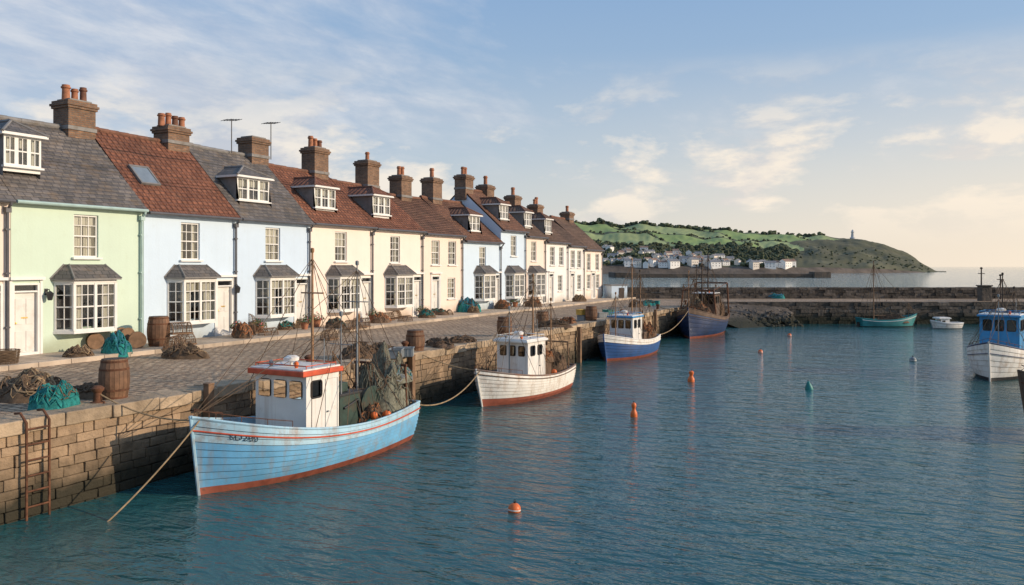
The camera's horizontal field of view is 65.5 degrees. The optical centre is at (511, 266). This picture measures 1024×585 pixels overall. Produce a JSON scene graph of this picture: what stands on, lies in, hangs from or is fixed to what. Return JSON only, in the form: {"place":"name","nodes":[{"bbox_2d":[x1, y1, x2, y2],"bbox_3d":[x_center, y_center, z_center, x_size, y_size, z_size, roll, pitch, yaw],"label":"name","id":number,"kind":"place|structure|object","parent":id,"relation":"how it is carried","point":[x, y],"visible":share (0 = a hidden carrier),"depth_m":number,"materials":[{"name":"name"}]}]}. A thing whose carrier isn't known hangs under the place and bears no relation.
{"place":"outdoors","nodes":[
{"label":"outdoors","id":0,"kind":"place"},
{"bbox_2d":[0,297,629,365],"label":"pavement","id":1,"kind":"structure","parent":0,"point":[57,355],"depth_m":30.94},
{"bbox_2d":[0,348,20,364],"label":"wicker basket","id":2,"kind":"object","parent":1,"relation":"on","point":[8,356],"visible":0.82,"depth_m":21.89,"materials":[{"name":"wicker"}]},
{"bbox_2d":[62,344,94,357],"bbox_3d":[-12.972,2.559,23.777,1.068,0.482,0.797,0,0,27],"label":"rope heap","id":3,"kind":"object","parent":1,"relation":"on","point":[77,350],"visible":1,"depth_m":23.58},
{"bbox_2d":[86,333,103,348],"bbox_3d":[-13.618,2.420,25.939,0.320,0.520,0.515,0,0,43],"label":"rope drum","id":4,"kind":"object","parent":1,"relation":"on","point":[94,340],"visible":0.97,"depth_m":25.82,"materials":[{"name":"brown wood"}]},
{"bbox_2d":[101,329,132,356],"bbox_3d":[-12.294,2.373,24.755,0.954,0.855,0.775,0,0,12],"label":"fishing net","id":5,"kind":"object","parent":1,"relation":"on","point":[119,344],"visible":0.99,"depth_m":24.51,"materials":[{"name":"teal fabric"}]},
{"bbox_2d":[128,331,146,348],"bbox_3d":[-12.314,2.410,26.170,0.534,0.540,0.320,0,0,-29],"label":"rope drum","id":6,"kind":"object","parent":1,"relation":"on","point":[137,339],"visible":0.98,"depth_m":26.04,"materials":[{"name":"brown wood"}]},
{"bbox_2d":[147,316,169,346],"bbox_3d":[-11.931,2.176,26.889,0.740,1.000,0.740,0,0,27],"label":"wooden barrel","id":7,"kind":"object","parent":1,"relation":"on","point":[157,331],"visible":0.89,"depth_m":26.60,"materials":[{"name":"brown wood"}]},
{"bbox_2d":[162,335,182,348],"bbox_3d":[-11.100,2.468,26.125,0.450,0.404,0.750,0,0,-3],"label":"lobster pot","id":8,"kind":"object","parent":1,"relation":"on","point":[167,341],"visible":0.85,"depth_m":25.99,"materials":[{"name":"brown wood"}]},
{"bbox_2d":[175,334,196,344],"bbox_3d":[-11.122,2.468,27.093,0.450,0.404,0.750,0,0,9],"label":"lobster pot","id":9,"kind":"object","parent":1,"relation":"on","point":[186,338],"visible":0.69,"depth_m":27.13,"materials":[{"name":"brown wood"}]},
{"bbox_2d":[169,322,193,334],"bbox_3d":[-11.304,2.088,27.093,0.450,0.404,0.750,0,0,39],"label":"lobster pot","id":10,"kind":"object","parent":9,"relation":"on","point":[171,329],"visible":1,"depth_m":27.05,"materials":[{"name":"brown wood"}]},
{"bbox_2d":[231,322,252,338],"bbox_3d":[-10.213,2.377,30.165,0.766,0.605,1.457,0,0,-29],"label":"rope heap","id":11,"kind":"object","parent":1,"relation":"on","point":[240,330],"visible":1,"depth_m":29.74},
{"bbox_2d":[277,320,294,329],"bbox_3d":[-9.805,2.476,34.017,0.997,0.408,0.931,0,0,4],"label":"fishing net","id":12,"kind":"object","parent":1,"relation":"on","point":[286,325],"visible":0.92,"depth_m":33.73,"materials":[{"name":"fabric"}]},
{"bbox_2d":[325,316,345,328],"bbox_3d":[-7.747,2.427,34.834,0.942,0.505,0.943,0,0,-32],"label":"rope heap","id":13,"kind":"object","parent":1,"relation":"on","point":[329,322],"visible":0.73,"depth_m":34.52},
{"bbox_2d":[370,311,390,322],"bbox_3d":[-6.234,2.405,37.998,0.762,0.551,1.110,0,0,38],"label":"fishing net","id":14,"kind":"object","parent":1,"relation":"on","point":[383,317],"visible":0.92,"depth_m":37.75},
{"bbox_2d":[418,308,435,317],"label":"rope heap","id":15,"kind":"object","parent":1,"relation":"on","point":[426,313],"visible":1,"depth_m":41.52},
{"bbox_2d":[457,297,480,311],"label":"fishing net","id":16,"kind":"object","parent":1,"relation":"on","point":[465,304],"visible":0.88,"depth_m":46.81,"materials":[{"name":"teal fabric"}]},
{"bbox_2d":[494,299,511,308],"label":"fishing net","id":17,"kind":"object","parent":1,"relation":"on","point":[502,304],"visible":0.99,"depth_m":50.10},
{"bbox_2d":[603,284,627,297],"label":"harbour hut","id":18,"kind":"object","parent":1,"relation":"on","point":[610,290],"visible":0.79,"depth_m":67.74,"materials":[{"name":"paint"}]},
{"bbox_2d":[0,305,685,525],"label":"quay wall","id":19,"kind":"structure","parent":0,"point":[106,448],"depth_m":16.43,"materials":[{"name":"stone"}]},
{"bbox_2d":[14,408,50,520],"bbox_3d":[-8.738,3.909,14.507,0.366,2.582,0.466,0,0,27],"label":"quay ladder","id":20,"kind":"object","parent":19,"relation":"attached to","point":[27,461],"visible":0.84,"depth_m":14.41,"materials":[{"name":"metal"}]},
{"bbox_2d":[90,385,104,403],"bbox_3d":[-8.386,2.587,16.112,0.280,0.365,0.280,0,0,27],"label":"mooring bollard","id":21,"kind":"object","parent":19,"relation":"on","point":[97,390],"visible":1,"depth_m":16.04,"materials":[{"name":"metal"}]},
{"bbox_2d":[100,394,188,420],"bbox_3d":[-7.279,2.801,15.926,2.257,0.526,0.032,0,0,10],"label":"mooring rope","id":22,"kind":"object","parent":21,"relation":"attached to","point":[141,412],"visible":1,"depth_m":15.93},
{"bbox_2d":[203,382,214,416],"bbox_3d":[-6.814,3.982,17.894,0.190,2.735,0.190,0,0,27],"label":"fender post","id":23,"kind":"object","parent":19,"relation":"attached to","point":[208,387],"visible":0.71,"depth_m":17.83,"materials":[{"name":"brown wood"}]},
{"bbox_2d":[393,346,414,356],"bbox_3d":[-3.369,2.652,24.797,0.645,0.285,0.435,0,0,-2],"label":"fish crate","id":24,"kind":"object","parent":19,"relation":"on","point":[408,351],"visible":0.79,"depth_m":24.60,"materials":[{"name":"grey plastic"}]},
{"bbox_2d":[408,354,415,399],"bbox_3d":[-3.162,4.146,25.124,0.190,2.735,0.190,0,0,27],"label":"fender post","id":25,"kind":"object","parent":19,"relation":"attached to","point":[411,363],"visible":0.19,"depth_m":25.06,"materials":[{"name":"brown wood"}]},
{"bbox_2d":[406,329,424,350],"bbox_3d":[-3.175,2.440,26.125,0.629,0.720,0.629,0,0,27],"label":"wooden barrel","id":26,"kind":"object","parent":19,"relation":"on","point":[415,338],"visible":0.77,"depth_m":25.87,"materials":[{"name":"brown wood"}]},
{"bbox_2d":[425,336,454,348],"bbox_3d":[-2.555,2.615,27.807,0.852,0.371,1.574,0,0,-30],"label":"rope heap","id":27,"kind":"object","parent":19,"relation":"on","point":[444,343],"visible":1,"depth_m":27.40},
{"bbox_2d":[448,334,476,342],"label":"rope heap","id":28,"kind":"object","parent":19,"relation":"on","point":[465,338],"visible":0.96,"depth_m":28.96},
{"bbox_2d":[497,316,511,334],"bbox_3d":[-0.304,2.395,32.112,0.629,0.750,0.629,0,0,27],"label":"wooden barrel","id":29,"kind":"object","parent":19,"relation":"on","point":[500,320],"visible":0.77,"depth_m":31.87,"materials":[{"name":"brown wood"}]},
{"bbox_2d":[538,319,572,327],"bbox_3d":[1.980,2.600,36.620,1.673,0.401,0.860,0,0,8],"label":"rope heap","id":30,"kind":"object","parent":19,"relation":"on","point":[563,323],"visible":0.7,"depth_m":36.37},
{"bbox_2d":[577,327,581,362],"bbox_3d":[3.196,4.223,37.710,0.190,2.735,0.190,0,0,27],"label":"fender post","id":31,"kind":"object","parent":19,"relation":"attached to","point":[579,344],"visible":0.76,"depth_m":37.64,"materials":[{"name":"brown wood"}]},
{"bbox_2d":[585,306,596,320],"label":"wooden barrel","id":32,"kind":"object","parent":19,"relation":"on","point":[590,313],"visible":0.98,"depth_m":40.50,"materials":[{"name":"brown wood"}]},
{"bbox_2d":[0,267,1023,584],"bbox_3d":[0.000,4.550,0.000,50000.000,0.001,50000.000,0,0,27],"label":"water","id":33,"kind":"structure","parent":0,"point":[876,455],"depth_m":16.04,"materials":[{"name":"liquid"}]},
{"bbox_2d":[188,248,419,495],"bbox_3d":[-4.754,2.325,18.576,2.664,5.550,6.675,0,0,28],"label":"fishing boat","id":34,"kind":"object","parent":33,"relation":"on","point":[303,422],"visible":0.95,"depth_m":17.64,"materials":[{"name":"blue wood"}]},
{"bbox_2d":[108,420,199,520],"bbox_3d":[-6.808,3.916,14.822,0.032,1.792,2.257,0,0,35],"label":"mooring rope","id":35,"kind":"object","parent":34,"relation":"attached to","point":[141,488],"visible":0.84,"depth_m":14.93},
{"bbox_2d":[358,401,382,422],"bbox_3d":[-3.606,3.616,19.690,1.017,0.627,0.947,0,0,27],"label":"rope heap","id":36,"kind":"object","parent":34,"relation":"on","point":[370,409],"visible":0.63,"depth_m":19.43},
{"bbox_2d":[358,340,411,413],"bbox_3d":[-3.329,2.911,20.604,1.295,2.039,1.695,0,0,27],"label":"fishing net","id":37,"kind":"object","parent":34,"relation":"on","point":[387,367],"visible":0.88,"depth_m":20.13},
{"bbox_2d":[393,360,412,383],"bbox_3d":[-3.073,2.702,20.768,0.841,0.596,1.122,0,0,27],"label":"fishing net","id":38,"kind":"object","parent":34,"relation":"on","point":[400,375],"visible":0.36,"depth_m":20.54,"materials":[{"name":"fabric"}]},
{"bbox_2d":[508,501,520,512],"bbox_3d":[0.047,4.484,14.816,0.243,0.301,0.239,4,-3,-10],"label":"mooring buoy","id":39,"kind":"object","parent":33,"relation":"on","point":[514,507],"visible":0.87,"depth_m":14.74,"materials":[{"name":"orange plastic"}]},
{"bbox_2d":[473,274,576,406],"bbox_3d":[0.313,2.675,28.005,2.322,4.850,5.775,0,0,31],"label":"fishing boat","id":40,"kind":"object","parent":33,"relation":"on","point":[521,373],"visible":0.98,"depth_m":27.35,"materials":[{"name":"white wood"}]},
{"bbox_2d":[546,348,566,373],"bbox_3d":[1.553,3.525,29.443,1.030,1.050,1.045,0,0,27],"label":"fishing net","id":41,"kind":"object","parent":40,"relation":"on","point":[563,361],"visible":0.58,"depth_m":29.15,"materials":[{"name":"fabric"}]},
{"bbox_2d":[598,258,660,361],"bbox_3d":[5.819,2.325,40.460,2.352,5.550,5.975,0,0,30],"label":"fishing boat","id":42,"kind":"object","parent":33,"relation":"on","point":[626,338],"visible":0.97,"depth_m":39.64,"materials":[{"name":"blue wood"}]},
{"bbox_2d":[642,321,656,338],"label":"fishing net","id":43,"kind":"object","parent":42,"relation":"on","point":[646,328],"visible":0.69,"depth_m":41.86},
{"bbox_2d":[676,253,729,338],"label":"fishing trawler","id":44,"kind":"object","parent":33,"relation":"on","point":[694,323],"visible":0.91,"depth_m":51.66,"materials":[{"name":"blue wood"}]},
{"bbox_2d":[688,301,710,312],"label":"fishing net","id":45,"kind":"object","parent":44,"relation":"on","point":[700,305],"visible":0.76,"depth_m":51.16,"materials":[{"name":"fabric"}]},
{"bbox_2d":[608,272,830,277],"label":"harbour pier","id":46,"kind":"structure","parent":33,"relation":"in","point":[809,275],"depth_m":329.50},
{"bbox_2d":[855,261,917,326],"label":"sailing dinghy","id":47,"kind":"object","parent":33,"relation":"on","point":[873,322],"visible":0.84,"depth_m":60.10,"materials":[{"name":"teal wood"}]},
{"bbox_2d":[876,313,908,322],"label":"fishing net","id":48,"kind":"object","parent":47,"relation":"in","point":[894,316],"visible":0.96,"depth_m":60.41,"materials":[{"name":"fabric"}]},
{"bbox_2d":[930,317,963,328],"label":"motor dinghy","id":49,"kind":"object","parent":33,"relation":"on","point":[941,323],"visible":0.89,"depth_m":58.21,"materials":[{"name":"grey plastic"}]},
{"bbox_2d":[967,272,1023,381],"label":"fishing boat","id":50,"kind":"object","parent":33,"relation":"on","point":[996,353],"visible":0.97,"depth_m":32.68,"materials":[{"name":"white wood"}]},
{"bbox_2d":[1017,365,1023,410],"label":"fishing boat","id":51,"kind":"object","parent":33,"relation":"on","point":[1020,373],"visible":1,"depth_m":21.26,"materials":[{"name":"brown wood"}]},
{"bbox_2d":[0,298,1023,414],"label":"ground","id":52,"kind":"structure","parent":0,"point":[152,372],"depth_m":26.26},
{"bbox_2d":[0,178,15,348],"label":"terraced house","id":53,"kind":"structure","parent":52,"relation":"on","point":[7,200],"depth_m":23.49,"materials":[{"name":"paint"}]},
{"bbox_2d":[0,277,7,348],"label":"door","id":54,"kind":"structure","parent":53,"relation":"in","point":[2,286],"depth_m":23.46,"materials":[{"name":"white paint"}]},
{"bbox_2d":[0,367,60,402],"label":"rope heap","id":55,"kind":"object","parent":52,"relation":"on","point":[23,385],"visible":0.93,"depth_m":16.55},
{"bbox_2d":[27,380,80,410],"bbox_3d":[-9.048,2.530,15.743,0.861,0.541,1.018,0,0,4],"label":"fishing net","id":56,"kind":"object","parent":52,"relation":"on","point":[62,394],"visible":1,"depth_m":15.46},
{"bbox_2d":[0,84,148,355],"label":"terraced house","id":57,"kind":"structure","parent":52,"relation":"on","point":[77,215],"depth_m":25.71,"materials":[{"name":"paint"}]},
{"bbox_2d":[0,119,48,178],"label":"dormer window","id":58,"kind":"structure","parent":57,"relation":"in","point":[16,137],"depth_m":24.53,"materials":[{"name":"white paint"}]},
{"bbox_2d":[9,277,45,355],"bbox_3d":[-14.767,1.557,24.128,0.380,2.485,1.060,0,0,27],"label":"door","id":59,"kind":"structure","parent":57,"relation":"in","point":[25,307],"depth_m":24.19,"materials":[{"name":"white paint"}]},
{"bbox_2d":[50,264,121,333],"bbox_3d":[-13.546,1.008,25.666,0.727,2.204,2.377,0,0,27],"label":"bay window","id":60,"kind":"structure","parent":57,"relation":"in","point":[74,275],"depth_m":25.35,"materials":[{"name":"white paint"}]},
{"bbox_2d":[71,214,102,259],"bbox_3d":[-13.878,-0.955,25.885,0.338,1.450,1.020,0,0,27],"label":"window","id":61,"kind":"structure","parent":57,"relation":"in","point":[89,222],"depth_m":25.99,"materials":[{"name":"white paint"}]},
{"bbox_2d":[73,382,97,399],"bbox_3d":[-9.007,2.643,17.132,1.259,0.314,0.718,0,0,10],"label":"rope heap","id":62,"kind":"object","parent":52,"relation":"on","point":[84,391],"visible":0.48,"depth_m":16.88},
{"bbox_2d":[98,357,129,399],"bbox_3d":[-8.400,2.370,16.816,0.607,0.860,0.607,0,0,27],"label":"wooden barrel","id":63,"kind":"object","parent":52,"relation":"on","point":[114,376],"visible":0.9,"depth_m":16.59,"materials":[{"name":"brown wood"}]},
{"bbox_2d":[95,113,241,342],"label":"terraced house","id":64,"kind":"structure","parent":52,"relation":"on","point":[190,226],"depth_m":29.95,"materials":[{"name":"paint"}]},
{"bbox_2d":[179,222,203,261],"bbox_3d":[-11.989,-0.905,29.607,0.320,1.450,1.020,0,0,27],"label":"window","id":65,"kind":"structure","parent":64,"relation":"in","point":[194,241],"depth_m":29.83,"materials":[{"name":"white paint"}]},
{"bbox_2d":[164,264,220,324],"bbox_3d":[-11.644,1.008,29.432,0.727,2.204,2.377,0,0,27],"label":"bay window","id":66,"kind":"structure","parent":64,"relation":"in","point":[191,278],"depth_m":29.19,"materials":[{"name":"white paint"}]},
{"bbox_2d":[214,275,236,335],"bbox_3d":[-11.261,1.557,31.070,0.380,2.485,1.060,0,0,27],"label":"door","id":67,"kind":"structure","parent":64,"relation":"in","point":[225,293],"depth_m":31.16,"materials":[{"name":"white paint"}]},
{"bbox_2d":[161,342,209,358],"bbox_3d":[-10.000,2.548,24.383,1.620,0.504,0.818,0,0,7],"label":"fishing net","id":68,"kind":"object","parent":52,"relation":"on","point":[183,350],"visible":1,"depth_m":24.13,"materials":[{"name":"fabric"}]},
{"bbox_2d":[189,119,315,330],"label":"terraced house","id":69,"kind":"structure","parent":52,"relation":"on","point":[274,230],"depth_m":33.54,"materials":[{"name":"paint"}]},
{"bbox_2d":[215,165,274,207],"bbox_3d":[-11.446,-3.326,33.454,1.973,1.852,2.133,0,0,27],"label":"dormer window","id":70,"kind":"structure","parent":69,"relation":"in","point":[232,177],"depth_m":32.94,"materials":[{"name":"white paint"}]},
{"bbox_2d":[264,227,282,261],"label":"window","id":71,"kind":"structure","parent":69,"relation":"in","point":[271,234],"depth_m":33.54,"materials":[{"name":"white paint"}]},
{"bbox_2d":[253,264,299,317],"bbox_3d":[-9.705,1.008,33.271,0.727,2.204,2.377,0,0,27],"label":"bay window","id":72,"kind":"structure","parent":69,"relation":"in","point":[278,277],"depth_m":32.95,"materials":[{"name":"white paint"}]},
{"bbox_2d":[294,274,309,326],"bbox_3d":[-9.283,1.557,34.985,0.380,2.485,1.060,0,0,27],"label":"door","id":73,"kind":"structure","parent":69,"relation":"in","point":[300,297],"depth_m":35.08,"materials":[{"name":"white paint"}]},
{"bbox_2d":[0,297,635,371],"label":"kerb","id":74,"kind":"structure","parent":52,"relation":"on","point":[80,359],"depth_m":28.96,"materials":[{"name":"stone"}]},
{"bbox_2d":[269,136,377,326],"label":"terraced house","id":75,"kind":"structure","parent":52,"relation":"on","point":[342,236],"depth_m":37.64,"materials":[{"name":"paint"}]},
{"bbox_2d":[290,176,339,212],"bbox_3d":[-9.528,-3.326,37.527,2.218,1.852,1.838,0,0,27],"label":"dormer window","id":76,"kind":"structure","parent":75,"relation":"in","point":[309,187],"depth_m":36.95,"materials":[{"name":"white paint"}]},
{"bbox_2d":[334,232,349,262],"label":"window","id":77,"kind":"structure","parent":75,"relation":"in","point":[340,237],"depth_m":37.50,"materials":[{"name":"white paint"}]},
{"bbox_2d":[325,265,363,312],"bbox_3d":[-7.703,1.008,37.235,0.727,2.204,2.377,0,0,27],"label":"bay window","id":78,"kind":"structure","parent":75,"relation":"in","point":[341,273],"depth_m":36.78,"materials":[{"name":"white paint"}]},
{"bbox_2d":[360,273,374,321],"bbox_3d":[-7.206,1.557,39.097,0.380,2.485,1.060,0,0,27],"label":"door","id":79,"kind":"structure","parent":75,"relation":"in","point":[368,284],"depth_m":39.17,"materials":[{"name":"white paint"}]},
{"bbox_2d":[338,342,375,359],"bbox_3d":[-4.718,2.550,24.357,1.093,0.501,1.474,0,0,7],"label":"rope heap","id":80,"kind":"object","parent":52,"relation":"on","point":[346,352],"visible":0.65,"depth_m":23.97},
{"bbox_2d":[330,152,427,317],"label":"terraced house","id":81,"kind":"structure","parent":52,"relation":"on","point":[399,238],"depth_m":41.59,"materials":[{"name":"paint"}]},
{"bbox_2d":[348,186,393,218],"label":"dormer window","id":82,"kind":"structure","parent":81,"relation":"in","point":[369,198],"depth_m":40.88,"materials":[{"name":"white paint"}]},
{"bbox_2d":[389,236,402,263],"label":"window","id":83,"kind":"structure","parent":81,"relation":"in","point":[392,249],"depth_m":41.46,"materials":[{"name":"white paint"}]},
{"bbox_2d":[383,265,416,307],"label":"bay window","id":84,"kind":"structure","parent":81,"relation":"in","point":[402,274],"depth_m":40.96,"materials":[{"name":"white paint"}]},
{"bbox_2d":[412,272,424,316],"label":"door","id":85,"kind":"structure","parent":81,"relation":"in","point":[417,283],"depth_m":43.24,"materials":[{"name":"white paint"}]},
{"bbox_2d":[387,166,466,311],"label":"terraced house","id":86,"kind":"structure","parent":52,"relation":"on","point":[444,241],"depth_m":46.07,"materials":[{"name":"paint"}]},
{"bbox_2d":[431,240,441,265],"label":"window","id":87,"kind":"structure","parent":86,"relation":"in","point":[434,243],"depth_m":44.87,"materials":[{"name":"white paint"}]},
{"bbox_2d":[430,272,442,309],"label":"door","id":88,"kind":"structure","parent":86,"relation":"in","point":[435,284],"depth_m":44.90,"materials":[{"name":"white paint"}]},
{"bbox_2d":[447,278,457,299],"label":"window","id":89,"kind":"structure","parent":86,"relation":"in","point":[450,280],"depth_m":46.41,"materials":[{"name":"white paint"}]},
{"bbox_2d":[448,241,457,265],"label":"window","id":90,"kind":"structure","parent":86,"relation":"in","point":[449,264],"depth_m":46.68,"materials":[{"name":"white paint"}]},
{"bbox_2d":[419,168,504,309],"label":"terraced house","id":91,"kind":"structure","parent":52,"relation":"on","point":[483,247],"depth_m":49.53,"materials":[{"name":"paint"}]},
{"bbox_2d":[448,207,482,233],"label":"dormer window","id":92,"kind":"structure","parent":91,"relation":"in","point":[465,216],"depth_m":49.52,"materials":[{"name":"white paint"}]},
{"bbox_2d":[473,265,498,300],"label":"bay window","id":93,"kind":"structure","parent":91,"relation":"in","point":[488,273],"depth_m":49.14,"materials":[{"name":"white paint"}]},
{"bbox_2d":[493,271,501,308],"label":"door","id":94,"kind":"structure","parent":91,"relation":"in","point":[498,275],"depth_m":51.58,"materials":[{"name":"white paint"}]},
{"bbox_2d":[450,167,529,306],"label":"terraced house","id":95,"kind":"structure","parent":52,"relation":"on","point":[503,224],"depth_m":53.05,"materials":[{"name":"paint"}]},
{"bbox_2d":[479,197,511,222],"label":"dormer window","id":96,"kind":"structure","parent":95,"relation":"in","point":[498,207],"depth_m":53.10,"materials":[{"name":"white paint"}]},
{"bbox_2d":[504,265,526,298],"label":"bay window","id":97,"kind":"structure","parent":95,"relation":"in","point":[518,273],"depth_m":52.80,"materials":[{"name":"white paint"}]},
{"bbox_2d":[475,176,548,303],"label":"terraced house","id":98,"kind":"structure","parent":52,"relation":"on","point":[536,242],"depth_m":56.40,"materials":[{"name":"paint"}]},
{"bbox_2d":[508,205,533,228],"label":"dormer window","id":99,"kind":"structure","parent":98,"relation":"in","point":[520,213],"depth_m":56.40,"materials":[{"name":"white paint"}]},
{"bbox_2d":[527,265,547,296],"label":"bay window","id":100,"kind":"structure","parent":98,"relation":"in","point":[536,270],"depth_m":55.90,"materials":[{"name":"white paint"}]},
{"bbox_2d":[503,187,570,302],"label":"terraced house","id":101,"kind":"structure","parent":52,"relation":"on","point":[557,267],"depth_m":59.85,"materials":[{"name":"paint"}]},
{"bbox_2d":[531,212,553,234],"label":"dormer window","id":102,"kind":"structure","parent":101,"relation":"in","point":[540,220],"depth_m":59.47,"materials":[{"name":"white paint"}]},
{"bbox_2d":[548,271,555,302],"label":"door","id":103,"kind":"structure","parent":101,"relation":"in","point":[550,278],"depth_m":59.10,"materials":[{"name":"white paint"}]},
{"bbox_2d":[526,197,586,300],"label":"terraced house","id":104,"kind":"structure","parent":52,"relation":"on","point":[576,267],"depth_m":63.58,"materials":[{"name":"paint"}]},
{"bbox_2d":[570,271,575,300],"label":"door","id":105,"kind":"structure","parent":104,"relation":"in","point":[572,278],"depth_m":62.85,"materials":[{"name":"white paint"}]},
{"bbox_2d":[549,206,604,298],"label":"terraced house","id":106,"kind":"structure","parent":52,"relation":"on","point":[594,250],"depth_m":67.25,"materials":[{"name":"paint"}]},
{"bbox_2d":[591,270,596,298],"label":"door","id":107,"kind":"structure","parent":106,"relation":"in","point":[593,277],"depth_m":67.02,"materials":[{"name":"white paint"}]},
{"bbox_2d":[724,304,803,327],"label":"slipway rubble","id":108,"kind":"object","parent":52,"relation":"on","point":[746,316],"visible":0.78,"depth_m":61.48,"materials":[{"name":"stone"}]},
{"bbox_2d":[627,287,1023,323],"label":"breakwater","id":109,"kind":"object","parent":52,"relation":"on","point":[837,312],"visible":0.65,"depth_m":63.27,"materials":[{"name":"stone"}]},
{"bbox_2d":[0,0,1023,266],"label":"sky","id":110,"kind":"structure","parent":0,"point":[899,124],"materials":[{"name":"blue"}]},
{"bbox_2d":[574,222,945,273],"bbox_3d":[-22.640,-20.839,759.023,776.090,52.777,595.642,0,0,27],"label":"hill","id":111,"kind":"structure","parent":0,"point":[806,263],"depth_m":672.48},
{"bbox_2d":[666,258,679,268],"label":"distant house","id":112,"kind":"structure","parent":111,"relation":"on","point":[673,263],"depth_m":527.55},
{"bbox_2d":[574,218,929,272],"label":"wood","id":113,"kind":"object","parent":111,"relation":"on","point":[735,249],"visible":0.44,"depth_m":619.29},
{"bbox_2d":[976,285,992,300],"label":"stone pillar","id":114,"kind":"structure","parent":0,"point":[984,292],"depth_m":64.67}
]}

